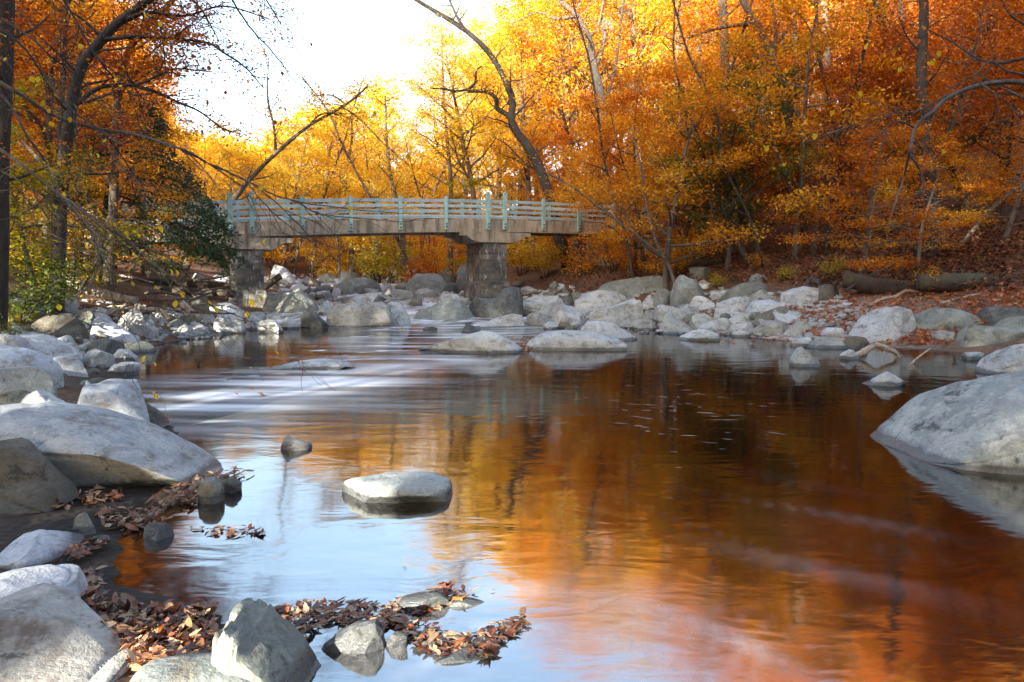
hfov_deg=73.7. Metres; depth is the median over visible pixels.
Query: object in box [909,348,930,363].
stick
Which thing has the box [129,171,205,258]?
tree
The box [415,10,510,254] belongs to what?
tree
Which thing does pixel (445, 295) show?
boulder
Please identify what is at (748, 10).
tree
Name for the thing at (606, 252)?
shrub
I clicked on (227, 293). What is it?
log
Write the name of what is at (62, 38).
tree
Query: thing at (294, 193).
tree
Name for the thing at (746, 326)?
boulder
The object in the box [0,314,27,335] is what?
shrub
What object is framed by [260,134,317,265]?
tree
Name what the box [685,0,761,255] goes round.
tree
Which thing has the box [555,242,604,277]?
shrub
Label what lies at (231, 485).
boulder
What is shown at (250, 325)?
boulder
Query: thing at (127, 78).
overhanging branch
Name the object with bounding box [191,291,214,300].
stick
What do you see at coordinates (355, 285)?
boulder
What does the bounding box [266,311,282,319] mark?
boulder
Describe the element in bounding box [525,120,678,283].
tree
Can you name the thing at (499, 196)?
tree
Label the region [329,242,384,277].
shrub
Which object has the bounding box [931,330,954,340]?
boulder
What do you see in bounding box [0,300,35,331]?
grass
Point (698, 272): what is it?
boulder
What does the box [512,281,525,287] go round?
cobble
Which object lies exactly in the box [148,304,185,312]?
stick
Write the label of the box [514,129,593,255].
tree
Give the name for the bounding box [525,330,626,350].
boulder
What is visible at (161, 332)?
boulder
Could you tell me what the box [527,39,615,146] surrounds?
tree
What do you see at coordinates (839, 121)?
tree
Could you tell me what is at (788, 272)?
shrub
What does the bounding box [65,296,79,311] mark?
boulder
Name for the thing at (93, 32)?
tree
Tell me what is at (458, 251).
shrub
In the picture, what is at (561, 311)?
boulder
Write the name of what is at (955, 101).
tree
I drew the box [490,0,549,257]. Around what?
tree
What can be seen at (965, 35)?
tree
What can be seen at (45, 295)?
shrub
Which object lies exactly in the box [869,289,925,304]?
driftwood branch
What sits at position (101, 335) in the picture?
cobble
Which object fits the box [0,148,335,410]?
overhanging branch
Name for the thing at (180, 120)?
tree
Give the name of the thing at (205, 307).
boulder
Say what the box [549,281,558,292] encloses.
boulder
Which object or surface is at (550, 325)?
cobble
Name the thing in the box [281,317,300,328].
boulder
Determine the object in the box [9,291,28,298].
boulder
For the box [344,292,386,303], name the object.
boulder
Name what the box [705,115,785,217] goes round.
tree
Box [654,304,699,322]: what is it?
boulder
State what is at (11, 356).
boulder
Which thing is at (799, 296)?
boulder
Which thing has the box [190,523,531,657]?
fallen leaves
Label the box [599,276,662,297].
boulder
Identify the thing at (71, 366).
boulder
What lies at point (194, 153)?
tree
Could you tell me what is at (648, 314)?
boulder
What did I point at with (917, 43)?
overhanging branch
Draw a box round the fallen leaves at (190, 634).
[84,590,221,676]
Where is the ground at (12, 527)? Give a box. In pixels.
[0,101,1023,681]
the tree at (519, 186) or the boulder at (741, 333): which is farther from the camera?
the tree at (519, 186)
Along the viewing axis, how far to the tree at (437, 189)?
60.21 m
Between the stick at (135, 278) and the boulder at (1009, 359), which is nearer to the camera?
the boulder at (1009, 359)
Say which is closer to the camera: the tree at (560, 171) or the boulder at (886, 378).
the boulder at (886, 378)
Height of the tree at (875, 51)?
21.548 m
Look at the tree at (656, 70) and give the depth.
31.02 m
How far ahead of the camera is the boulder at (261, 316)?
24.06 m
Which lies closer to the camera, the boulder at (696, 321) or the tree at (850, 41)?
the boulder at (696, 321)
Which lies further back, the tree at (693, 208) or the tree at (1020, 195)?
the tree at (693, 208)
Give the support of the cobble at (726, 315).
on the ground at (12, 527)
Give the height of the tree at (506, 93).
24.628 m
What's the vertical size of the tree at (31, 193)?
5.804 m
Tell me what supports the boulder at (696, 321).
on the ground at (12, 527)
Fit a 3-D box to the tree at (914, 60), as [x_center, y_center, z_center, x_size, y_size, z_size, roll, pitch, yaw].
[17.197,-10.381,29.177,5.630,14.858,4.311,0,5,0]
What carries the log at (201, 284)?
on the ground at (12, 527)
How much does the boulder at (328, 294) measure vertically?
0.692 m
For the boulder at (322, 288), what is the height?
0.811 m
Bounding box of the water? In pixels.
[113,269,1023,681]
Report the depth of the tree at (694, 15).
43.68 m
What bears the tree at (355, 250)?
on the ground at (12, 527)
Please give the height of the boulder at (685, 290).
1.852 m
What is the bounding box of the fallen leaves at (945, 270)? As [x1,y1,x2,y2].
[515,215,1023,292]
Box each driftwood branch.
[104,303,126,315]
[134,303,170,320]
[829,299,848,302]
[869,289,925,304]
[940,292,986,303]
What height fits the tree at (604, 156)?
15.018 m
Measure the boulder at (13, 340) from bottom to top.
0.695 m
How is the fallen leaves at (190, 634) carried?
on the ground at (12, 527)
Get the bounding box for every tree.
[0,0,124,329]
[9,0,113,254]
[9,0,118,262]
[9,67,156,237]
[9,83,155,297]
[9,107,43,236]
[10,0,138,236]
[10,0,222,285]
[10,61,219,278]
[10,100,212,285]
[12,0,197,271]
[14,0,307,313]
[15,0,103,76]
[15,0,105,121]
[15,0,126,223]
[15,0,135,215]
[15,68,169,248]
[16,0,105,69]
[18,0,125,248]
[20,0,187,180]
[31,85,135,209]
[35,0,232,291]
[55,88,225,275]
[66,98,245,288]
[86,173,147,273]
[89,127,194,220]
[91,5,155,171]
[92,39,182,203]
[102,44,184,163]
[102,117,194,200]
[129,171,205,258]
[136,71,207,168]
[152,127,213,195]
[154,134,243,217]
[167,122,206,196]
[177,152,222,198]
[180,36,430,271]
[185,140,279,216]
[185,156,222,199]
[188,132,247,217]
[195,120,263,187]
[195,145,224,193]
[214,155,281,222]
[218,145,277,216]
[219,145,283,216]
[243,116,340,267]
[244,155,292,221]
[251,154,290,221]
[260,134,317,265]
[265,150,326,240]
[266,191,311,267]
[282,100,357,276]
[287,65,413,276]
[288,171,330,253]
[288,220,339,275]
[292,69,374,275]
[295,214,347,272]
[301,159,367,277]
[303,124,364,257]
[304,121,380,265]
[306,159,403,257]
[307,131,361,241]
[313,93,377,271]
[327,236,398,274]
[328,236,380,271]
[337,86,398,256]
[347,159,402,279]
[348,111,427,267]
[353,73,431,282]
[357,104,435,261]
[358,202,415,268]
[363,124,395,207]
[370,236,419,274]
[371,236,427,278]
[377,73,505,272]
[377,90,431,251]
[378,107,448,265]
[390,2,537,214]
[392,203,435,261]
[395,170,457,261]
[402,73,476,213]
[404,23,486,273]
[407,0,575,267]
[408,170,472,262]
[409,65,516,253]
[411,235,463,267]
[414,165,471,253]
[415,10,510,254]
[425,166,490,243]
[429,195,483,263]
[433,237,466,282]
[435,22,527,190]
[436,3,551,219]
[438,175,542,264]
[443,35,511,219]
[443,45,494,219]
[453,0,555,245]
[457,0,595,263]
[478,0,585,241]
[480,173,542,256]
[480,183,539,254]
[481,175,524,219]
[488,0,622,255]
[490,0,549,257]
[490,0,634,219]
[491,8,585,220]
[500,0,625,128]
[504,0,667,242]
[507,131,561,220]
[513,144,569,238]
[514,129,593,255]
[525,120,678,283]
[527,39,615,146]
[528,88,656,222]
[529,110,654,240]
[533,0,626,214]
[533,136,594,211]
[538,85,648,258]
[545,0,659,277]
[546,0,708,237]
[551,84,722,273]
[561,0,646,259]
[561,49,729,270]
[562,19,780,290]
[562,130,651,205]
[563,2,667,210]
[566,111,668,237]
[580,0,694,215]
[592,34,755,243]
[592,46,739,259]
[613,0,668,211]
[620,58,807,259]
[621,21,849,272]
[625,113,675,221]
[629,2,684,190]
[632,0,752,217]
[638,0,716,258]
[638,0,771,275]
[639,0,792,267]
[642,0,715,232]
[642,0,787,181]
[648,16,829,255]
[649,0,754,133]
[651,79,784,267]
[653,0,838,238]
[670,41,778,218]
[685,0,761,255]
[686,113,814,251]
[694,0,949,259]
[695,0,850,218]
[702,7,946,255]
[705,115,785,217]
[710,0,881,221]
[732,2,817,116]
[735,48,848,192]
[763,61,985,250]
[766,98,851,164]
[768,0,819,220]
[768,0,912,196]
[769,0,907,188]
[772,31,915,204]
[774,19,894,200]
[775,115,976,294]
[781,0,863,204]
[786,0,888,234]
[789,58,826,166]
[798,0,929,255]
[805,0,1016,172]
[809,0,951,164]
[810,3,856,151]
[822,0,961,214]
[831,0,968,177]
[831,44,1023,213]
[831,131,1005,269]
[836,0,1023,191]
[850,24,974,170]
[851,0,1023,215]
[857,0,965,190]
[862,0,1015,259]
[888,0,1023,180]
[895,2,1021,149]
[896,11,1020,203]
[897,0,1023,115]
[898,0,1023,241]
[905,0,1023,209]
[908,0,1023,75]
[939,0,1021,198]
[942,119,1023,247]
[955,182,1023,251]
[956,6,1023,212]
[956,33,1023,158]
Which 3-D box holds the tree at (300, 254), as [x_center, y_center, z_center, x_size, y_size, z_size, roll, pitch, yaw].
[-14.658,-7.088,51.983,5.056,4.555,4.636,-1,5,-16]
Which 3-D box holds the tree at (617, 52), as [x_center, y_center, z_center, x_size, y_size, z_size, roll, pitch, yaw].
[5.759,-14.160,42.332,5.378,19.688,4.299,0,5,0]
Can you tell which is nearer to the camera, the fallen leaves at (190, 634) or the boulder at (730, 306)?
the fallen leaves at (190, 634)
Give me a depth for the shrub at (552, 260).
39.83 m
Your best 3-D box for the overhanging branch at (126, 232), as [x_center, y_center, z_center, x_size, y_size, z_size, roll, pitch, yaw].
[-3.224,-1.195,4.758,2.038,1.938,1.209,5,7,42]
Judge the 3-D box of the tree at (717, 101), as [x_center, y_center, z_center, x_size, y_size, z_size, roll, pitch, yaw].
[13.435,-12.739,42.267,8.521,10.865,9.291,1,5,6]
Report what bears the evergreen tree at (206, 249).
on the ground at (12, 527)
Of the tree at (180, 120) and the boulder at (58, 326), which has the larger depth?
the tree at (180, 120)
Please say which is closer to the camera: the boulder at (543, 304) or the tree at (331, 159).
the boulder at (543, 304)
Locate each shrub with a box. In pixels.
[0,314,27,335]
[8,244,96,323]
[9,198,137,299]
[67,227,129,265]
[118,214,166,263]
[262,243,296,267]
[267,238,298,261]
[305,247,355,277]
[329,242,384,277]
[342,236,415,283]
[400,250,444,280]
[407,235,465,275]
[439,238,466,263]
[507,236,550,275]
[516,237,568,278]
[527,215,571,259]
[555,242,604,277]
[566,216,599,249]
[582,220,639,271]
[607,236,665,275]
[634,234,701,277]
[706,272,727,287]
[744,249,773,268]
[773,263,799,281]
[812,254,853,276]
[908,266,942,293]
[957,153,1023,216]
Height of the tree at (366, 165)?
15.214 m
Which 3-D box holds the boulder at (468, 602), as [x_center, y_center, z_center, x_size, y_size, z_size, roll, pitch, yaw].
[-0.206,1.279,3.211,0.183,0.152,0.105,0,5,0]
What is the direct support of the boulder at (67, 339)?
on the ground at (12, 527)
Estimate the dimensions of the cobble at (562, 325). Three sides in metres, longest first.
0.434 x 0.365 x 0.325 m
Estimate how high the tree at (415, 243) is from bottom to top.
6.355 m
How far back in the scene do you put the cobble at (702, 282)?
26.40 m
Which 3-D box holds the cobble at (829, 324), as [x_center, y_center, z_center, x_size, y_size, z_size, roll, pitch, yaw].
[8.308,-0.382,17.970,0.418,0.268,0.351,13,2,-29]
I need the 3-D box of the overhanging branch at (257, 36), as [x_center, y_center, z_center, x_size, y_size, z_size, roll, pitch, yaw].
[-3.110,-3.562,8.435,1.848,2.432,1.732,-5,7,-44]
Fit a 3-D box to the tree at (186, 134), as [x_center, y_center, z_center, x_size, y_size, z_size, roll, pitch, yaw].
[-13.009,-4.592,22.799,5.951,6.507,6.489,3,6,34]
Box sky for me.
[85,0,854,214]
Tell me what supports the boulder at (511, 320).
on the ground at (12, 527)
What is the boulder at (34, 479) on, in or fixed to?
on the ground at (12, 527)
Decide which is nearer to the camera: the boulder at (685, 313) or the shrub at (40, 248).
the shrub at (40, 248)
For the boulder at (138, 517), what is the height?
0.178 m
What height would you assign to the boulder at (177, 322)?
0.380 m
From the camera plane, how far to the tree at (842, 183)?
28.06 m
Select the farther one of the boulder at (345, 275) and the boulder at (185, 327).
the boulder at (345, 275)
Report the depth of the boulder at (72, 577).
3.02 m
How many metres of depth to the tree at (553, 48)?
62.02 m
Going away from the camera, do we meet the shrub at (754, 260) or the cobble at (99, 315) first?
the cobble at (99, 315)
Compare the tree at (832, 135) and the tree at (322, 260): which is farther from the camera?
the tree at (322, 260)
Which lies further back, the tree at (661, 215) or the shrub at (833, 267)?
the tree at (661, 215)
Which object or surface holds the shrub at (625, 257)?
on the ground at (12, 527)
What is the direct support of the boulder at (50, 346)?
on the ground at (12, 527)
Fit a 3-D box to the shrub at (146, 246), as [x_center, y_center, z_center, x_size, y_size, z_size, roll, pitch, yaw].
[-18.627,-5.127,33.495,3.039,2.893,3.906,3,6,30]
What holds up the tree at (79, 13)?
on the ground at (12, 527)
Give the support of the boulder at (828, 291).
on the ground at (12, 527)
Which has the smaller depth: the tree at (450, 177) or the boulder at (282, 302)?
the boulder at (282, 302)
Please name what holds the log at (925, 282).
on the ground at (12, 527)
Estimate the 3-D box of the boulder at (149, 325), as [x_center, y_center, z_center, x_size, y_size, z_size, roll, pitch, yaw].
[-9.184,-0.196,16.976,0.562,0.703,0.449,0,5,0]
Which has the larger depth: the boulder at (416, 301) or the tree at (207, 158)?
the tree at (207, 158)
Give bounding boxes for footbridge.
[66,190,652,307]
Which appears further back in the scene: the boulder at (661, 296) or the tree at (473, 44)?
the tree at (473, 44)
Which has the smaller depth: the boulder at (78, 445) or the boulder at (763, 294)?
the boulder at (78, 445)
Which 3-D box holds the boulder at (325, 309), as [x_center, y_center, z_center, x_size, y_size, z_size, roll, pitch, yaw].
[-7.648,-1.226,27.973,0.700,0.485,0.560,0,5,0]
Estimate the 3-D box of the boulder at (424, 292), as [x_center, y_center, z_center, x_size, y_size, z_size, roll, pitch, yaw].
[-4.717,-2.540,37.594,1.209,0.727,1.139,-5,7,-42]
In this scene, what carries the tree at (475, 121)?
on the ground at (12, 527)
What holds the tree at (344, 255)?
on the ground at (12, 527)
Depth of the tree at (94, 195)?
23.95 m
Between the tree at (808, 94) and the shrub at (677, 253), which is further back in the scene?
the tree at (808, 94)
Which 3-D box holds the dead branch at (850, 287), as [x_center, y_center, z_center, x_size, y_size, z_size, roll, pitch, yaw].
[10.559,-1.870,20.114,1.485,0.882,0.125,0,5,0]
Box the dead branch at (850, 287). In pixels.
[844,263,895,291]
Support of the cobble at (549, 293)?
on the ground at (12, 527)
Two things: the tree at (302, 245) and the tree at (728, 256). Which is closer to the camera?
the tree at (728, 256)
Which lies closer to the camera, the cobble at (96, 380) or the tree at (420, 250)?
the cobble at (96, 380)
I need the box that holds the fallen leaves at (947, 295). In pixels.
[787,286,1023,345]
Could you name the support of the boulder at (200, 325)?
on the ground at (12, 527)
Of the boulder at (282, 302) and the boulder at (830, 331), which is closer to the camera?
the boulder at (830, 331)
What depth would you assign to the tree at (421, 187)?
50.91 m
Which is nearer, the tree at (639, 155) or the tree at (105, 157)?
the tree at (105, 157)
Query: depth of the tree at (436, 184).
56.19 m
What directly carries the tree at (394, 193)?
on the ground at (12, 527)
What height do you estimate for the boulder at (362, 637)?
0.475 m
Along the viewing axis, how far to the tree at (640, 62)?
48.38 m
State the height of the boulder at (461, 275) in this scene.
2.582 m
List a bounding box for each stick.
[115,274,153,282]
[145,291,190,296]
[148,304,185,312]
[156,298,190,301]
[190,274,234,280]
[190,311,235,313]
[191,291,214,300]
[191,303,218,306]
[192,287,225,296]
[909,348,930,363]
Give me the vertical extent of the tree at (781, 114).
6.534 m
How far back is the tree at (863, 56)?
25.09 m
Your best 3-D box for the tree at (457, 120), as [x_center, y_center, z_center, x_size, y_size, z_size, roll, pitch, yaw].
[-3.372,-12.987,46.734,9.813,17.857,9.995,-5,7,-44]
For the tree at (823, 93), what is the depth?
40.29 m
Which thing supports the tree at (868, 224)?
on the ground at (12, 527)
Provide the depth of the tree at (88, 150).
26.43 m
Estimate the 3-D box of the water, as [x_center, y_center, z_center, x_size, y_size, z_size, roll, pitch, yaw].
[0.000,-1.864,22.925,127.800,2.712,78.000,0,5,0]
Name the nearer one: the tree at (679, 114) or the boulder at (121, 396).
the boulder at (121, 396)
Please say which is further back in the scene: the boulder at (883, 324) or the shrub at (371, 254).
the shrub at (371, 254)
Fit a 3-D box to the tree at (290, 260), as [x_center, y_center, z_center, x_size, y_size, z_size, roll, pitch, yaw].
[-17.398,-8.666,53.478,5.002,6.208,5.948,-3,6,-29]
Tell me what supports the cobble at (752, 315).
on the ground at (12, 527)
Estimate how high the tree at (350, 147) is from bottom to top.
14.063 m
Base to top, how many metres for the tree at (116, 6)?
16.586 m
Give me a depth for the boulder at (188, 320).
20.55 m
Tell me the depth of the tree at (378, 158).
81.81 m
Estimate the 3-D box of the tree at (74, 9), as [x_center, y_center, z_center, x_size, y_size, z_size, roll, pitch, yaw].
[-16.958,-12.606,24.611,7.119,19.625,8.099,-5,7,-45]
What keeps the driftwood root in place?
on the ground at (12, 527)
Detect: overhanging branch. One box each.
[0,0,168,145]
[0,28,233,309]
[0,33,162,304]
[0,80,462,328]
[0,93,278,379]
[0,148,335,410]
[36,0,312,199]
[172,0,352,156]
[764,1,1023,279]
[891,0,1023,147]
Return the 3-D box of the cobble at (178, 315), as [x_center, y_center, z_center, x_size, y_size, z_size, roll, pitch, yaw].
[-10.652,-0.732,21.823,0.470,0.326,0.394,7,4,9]
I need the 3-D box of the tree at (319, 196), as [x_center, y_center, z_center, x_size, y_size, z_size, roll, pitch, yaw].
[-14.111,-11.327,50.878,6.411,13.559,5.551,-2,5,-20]
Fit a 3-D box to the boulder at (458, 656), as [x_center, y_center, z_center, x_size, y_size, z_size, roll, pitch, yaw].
[-0.168,1.319,2.777,0.334,0.146,0.160,-1,5,-10]
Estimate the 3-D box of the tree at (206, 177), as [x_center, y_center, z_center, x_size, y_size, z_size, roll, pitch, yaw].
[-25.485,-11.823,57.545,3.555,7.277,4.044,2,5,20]
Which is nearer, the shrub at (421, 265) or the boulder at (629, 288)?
the boulder at (629, 288)
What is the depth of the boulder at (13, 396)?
6.81 m
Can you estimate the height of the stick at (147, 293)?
0.228 m
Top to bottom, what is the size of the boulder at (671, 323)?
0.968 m
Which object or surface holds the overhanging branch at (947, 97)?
attached to the tree
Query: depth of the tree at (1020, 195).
20.96 m
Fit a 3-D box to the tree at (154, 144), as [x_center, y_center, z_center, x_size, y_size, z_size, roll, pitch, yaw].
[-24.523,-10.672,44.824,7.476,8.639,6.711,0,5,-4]
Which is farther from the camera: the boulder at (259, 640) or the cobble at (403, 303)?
the cobble at (403, 303)
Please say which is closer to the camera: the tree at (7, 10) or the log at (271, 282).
the tree at (7, 10)
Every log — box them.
[38,269,139,304]
[131,278,230,289]
[152,286,233,296]
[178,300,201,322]
[264,273,281,289]
[663,257,738,268]
[841,268,914,294]
[914,268,1020,291]
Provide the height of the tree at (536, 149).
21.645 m
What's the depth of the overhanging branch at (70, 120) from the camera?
5.97 m
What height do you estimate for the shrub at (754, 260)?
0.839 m
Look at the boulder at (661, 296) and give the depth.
25.59 m
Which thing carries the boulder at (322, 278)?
on the ground at (12, 527)
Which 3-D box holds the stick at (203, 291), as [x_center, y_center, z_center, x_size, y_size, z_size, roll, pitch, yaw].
[-10.341,-1.685,23.384,1.217,0.359,0.313,0,5,0]
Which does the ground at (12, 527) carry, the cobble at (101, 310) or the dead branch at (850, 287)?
the cobble at (101, 310)
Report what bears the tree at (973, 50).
on the ground at (12, 527)
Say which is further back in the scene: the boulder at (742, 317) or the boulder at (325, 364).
the boulder at (742, 317)
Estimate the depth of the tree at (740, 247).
27.45 m
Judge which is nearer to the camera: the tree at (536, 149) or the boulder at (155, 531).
the boulder at (155, 531)
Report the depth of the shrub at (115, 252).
28.24 m
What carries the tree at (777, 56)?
on the ground at (12, 527)
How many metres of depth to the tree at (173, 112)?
62.22 m
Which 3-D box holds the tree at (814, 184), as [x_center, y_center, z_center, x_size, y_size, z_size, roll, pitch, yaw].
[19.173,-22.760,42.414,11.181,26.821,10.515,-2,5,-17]
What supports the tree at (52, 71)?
on the ground at (12, 527)
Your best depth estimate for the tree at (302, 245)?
59.66 m
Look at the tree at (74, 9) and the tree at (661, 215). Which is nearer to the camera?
the tree at (74, 9)
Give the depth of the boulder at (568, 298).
29.68 m
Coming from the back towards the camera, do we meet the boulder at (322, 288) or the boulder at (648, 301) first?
the boulder at (322, 288)
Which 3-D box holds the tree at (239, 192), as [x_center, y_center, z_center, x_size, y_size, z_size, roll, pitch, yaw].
[-11.587,-9.888,37.430,14.284,12.875,4.481,0,5,0]
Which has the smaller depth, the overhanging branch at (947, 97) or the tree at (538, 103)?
the overhanging branch at (947, 97)
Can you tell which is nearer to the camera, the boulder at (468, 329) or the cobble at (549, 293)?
the boulder at (468, 329)
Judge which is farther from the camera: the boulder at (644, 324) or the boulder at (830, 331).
the boulder at (644, 324)
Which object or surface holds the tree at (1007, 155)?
on the ground at (12, 527)
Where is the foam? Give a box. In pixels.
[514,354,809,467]
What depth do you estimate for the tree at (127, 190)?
24.26 m
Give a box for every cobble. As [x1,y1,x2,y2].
[70,310,82,314]
[79,380,93,385]
[87,368,99,373]
[89,378,104,383]
[93,312,106,317]
[95,307,109,312]
[99,333,109,337]
[143,314,151,320]
[163,310,174,314]
[171,332,184,337]
[173,313,182,318]
[193,327,205,331]
[278,288,292,292]
[307,278,320,286]
[314,295,323,298]
[364,288,378,292]
[399,301,408,305]
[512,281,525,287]
[520,286,533,294]
[543,292,554,295]
[543,322,558,328]
[558,322,570,328]
[564,325,577,329]
[699,280,709,284]
[699,284,709,288]
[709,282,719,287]
[710,290,721,299]
[720,313,730,318]
[748,312,760,319]
[808,322,818,328]
[821,322,835,327]
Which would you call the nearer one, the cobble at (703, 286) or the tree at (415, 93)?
the cobble at (703, 286)
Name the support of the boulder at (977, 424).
on the ground at (12, 527)
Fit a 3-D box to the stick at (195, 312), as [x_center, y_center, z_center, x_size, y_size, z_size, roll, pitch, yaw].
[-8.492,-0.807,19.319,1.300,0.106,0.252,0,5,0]
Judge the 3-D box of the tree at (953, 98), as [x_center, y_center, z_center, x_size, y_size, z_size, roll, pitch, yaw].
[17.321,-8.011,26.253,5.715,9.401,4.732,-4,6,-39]
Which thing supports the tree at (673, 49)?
on the ground at (12, 527)
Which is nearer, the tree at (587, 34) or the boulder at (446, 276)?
the tree at (587, 34)
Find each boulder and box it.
[0,334,31,348]
[0,345,63,387]
[0,366,57,396]
[0,389,30,404]
[0,402,222,486]
[0,437,78,514]
[0,529,84,569]
[0,564,87,600]
[0,583,146,681]
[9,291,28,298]
[12,298,52,315]
[16,333,83,364]
[21,390,64,403]
[28,315,89,339]
[52,356,88,376]
[57,335,74,342]
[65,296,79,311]
[72,513,96,534]
[74,335,82,343]
[76,311,95,327]
[77,378,149,421]
[83,349,115,367]
[85,337,124,354]
[90,316,138,341]
[90,535,113,546]
[96,364,105,368]
[107,361,140,375]
[113,349,140,360]
[117,309,148,338]
[124,341,155,352]
[129,653,249,681]
[134,516,145,526]
[143,522,173,540]
[145,321,158,338]
[145,401,171,426]
[146,319,154,328]
[158,329,171,335]
[166,319,183,326]
[175,295,208,310]
[176,324,192,333]
[179,315,193,325]
[192,273,207,280]
[195,324,205,328]
[197,476,224,504]
[200,314,214,322]
[209,302,246,317]
[211,598,320,681]
[213,274,228,282]
[213,308,245,333]
[222,477,241,492]
[245,315,260,329]
[246,312,265,320]
[257,319,283,332]
[263,292,318,312]
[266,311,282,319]
[269,358,353,369]
[270,265,296,285]
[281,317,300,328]
[281,435,311,449]
[290,284,311,291]
[300,310,328,327]
[302,276,312,284]
[310,285,332,293]
[316,273,336,282]
[317,305,329,313]
[320,291,332,298]
[320,301,333,306]
[321,619,385,653]
[326,302,390,326]
[332,288,340,295]
[333,277,382,294]
[340,271,358,280]
[341,471,452,502]
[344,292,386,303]
[372,268,386,279]
[383,283,392,295]
[385,631,406,647]
[387,302,410,323]
[390,289,414,297]
[394,282,406,289]
[399,591,448,611]
[406,273,446,293]
[409,297,421,305]
[413,299,473,319]
[415,288,440,296]
[418,331,522,353]
[423,326,436,330]
[433,639,507,664]
[438,268,455,282]
[439,291,461,300]
[443,282,458,293]
[449,597,483,606]
[456,264,466,289]
[461,324,478,333]
[469,287,522,317]
[479,314,524,327]
[523,295,559,315]
[525,312,550,325]
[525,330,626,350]
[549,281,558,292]
[550,298,584,325]
[559,286,571,294]
[562,295,573,305]
[572,292,581,301]
[574,290,626,315]
[581,321,637,340]
[585,299,643,324]
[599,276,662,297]
[630,319,657,329]
[642,295,652,306]
[643,309,655,321]
[653,288,669,306]
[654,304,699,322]
[660,312,692,333]
[670,275,703,307]
[679,329,719,340]
[689,267,710,279]
[689,296,715,309]
[689,313,714,329]
[698,318,730,330]
[714,296,751,316]
[720,281,769,301]
[729,311,752,325]
[730,322,754,332]
[732,330,748,336]
[746,299,786,312]
[748,273,767,282]
[749,289,770,300]
[753,320,787,335]
[754,306,791,326]
[773,310,802,323]
[780,286,818,307]
[784,321,811,334]
[789,346,819,366]
[790,337,812,346]
[804,277,822,285]
[807,336,847,347]
[818,284,838,300]
[821,327,844,336]
[838,349,858,358]
[843,336,868,348]
[849,306,915,343]
[862,371,905,385]
[870,371,1023,474]
[913,308,981,330]
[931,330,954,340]
[955,324,1023,346]
[962,352,983,359]
[975,344,1023,374]
[977,306,1023,325]
[994,316,1023,327]
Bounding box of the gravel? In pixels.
[0,273,853,355]
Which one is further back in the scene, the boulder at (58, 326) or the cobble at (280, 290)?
the cobble at (280, 290)
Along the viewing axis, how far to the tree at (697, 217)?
30.30 m
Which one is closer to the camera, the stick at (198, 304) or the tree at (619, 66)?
the stick at (198, 304)
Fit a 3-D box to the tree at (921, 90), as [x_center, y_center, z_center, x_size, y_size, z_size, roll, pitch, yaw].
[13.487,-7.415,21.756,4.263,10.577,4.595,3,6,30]
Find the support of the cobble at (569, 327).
on the ground at (12, 527)
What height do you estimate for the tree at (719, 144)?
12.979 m
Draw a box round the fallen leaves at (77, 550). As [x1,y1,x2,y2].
[52,466,254,605]
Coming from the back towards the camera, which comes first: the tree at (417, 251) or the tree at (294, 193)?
the tree at (417, 251)
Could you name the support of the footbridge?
on the ground at (12, 527)
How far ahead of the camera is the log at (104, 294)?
19.43 m
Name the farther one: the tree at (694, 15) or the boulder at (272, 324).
the tree at (694, 15)
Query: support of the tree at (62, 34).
on the ground at (12, 527)
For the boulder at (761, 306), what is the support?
on the ground at (12, 527)
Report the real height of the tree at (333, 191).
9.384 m
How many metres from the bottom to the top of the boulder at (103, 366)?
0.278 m
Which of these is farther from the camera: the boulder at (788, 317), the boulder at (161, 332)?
the boulder at (788, 317)
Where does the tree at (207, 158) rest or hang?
on the ground at (12, 527)
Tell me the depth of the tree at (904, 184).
27.52 m
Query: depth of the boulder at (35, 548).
3.62 m
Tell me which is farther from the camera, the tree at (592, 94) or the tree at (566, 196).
the tree at (592, 94)
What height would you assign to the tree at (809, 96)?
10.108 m
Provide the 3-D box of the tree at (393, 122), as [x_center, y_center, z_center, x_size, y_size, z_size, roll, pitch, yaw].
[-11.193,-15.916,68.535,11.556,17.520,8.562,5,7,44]
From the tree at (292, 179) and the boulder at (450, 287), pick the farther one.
the tree at (292, 179)
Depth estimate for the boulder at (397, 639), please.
2.80 m
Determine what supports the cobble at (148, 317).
on the ground at (12, 527)
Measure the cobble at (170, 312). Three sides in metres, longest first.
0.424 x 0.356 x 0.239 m
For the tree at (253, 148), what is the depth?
60.74 m
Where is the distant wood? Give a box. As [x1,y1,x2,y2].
[30,0,1020,250]
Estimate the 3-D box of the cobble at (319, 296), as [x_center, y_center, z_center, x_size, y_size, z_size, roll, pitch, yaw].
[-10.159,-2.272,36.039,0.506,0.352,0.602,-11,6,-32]
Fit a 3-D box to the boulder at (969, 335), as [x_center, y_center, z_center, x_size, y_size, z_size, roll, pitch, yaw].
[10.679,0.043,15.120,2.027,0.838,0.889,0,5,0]
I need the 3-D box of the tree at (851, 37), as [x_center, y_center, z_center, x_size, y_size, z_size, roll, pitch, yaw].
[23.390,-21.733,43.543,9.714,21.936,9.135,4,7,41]
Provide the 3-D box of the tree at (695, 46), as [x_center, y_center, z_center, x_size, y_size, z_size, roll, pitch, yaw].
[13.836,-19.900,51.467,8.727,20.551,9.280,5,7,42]
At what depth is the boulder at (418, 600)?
3.14 m
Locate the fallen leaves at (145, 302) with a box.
[2,274,850,339]
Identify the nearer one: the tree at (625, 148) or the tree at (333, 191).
the tree at (625, 148)
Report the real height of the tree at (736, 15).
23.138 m
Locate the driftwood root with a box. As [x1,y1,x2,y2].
[856,342,899,357]

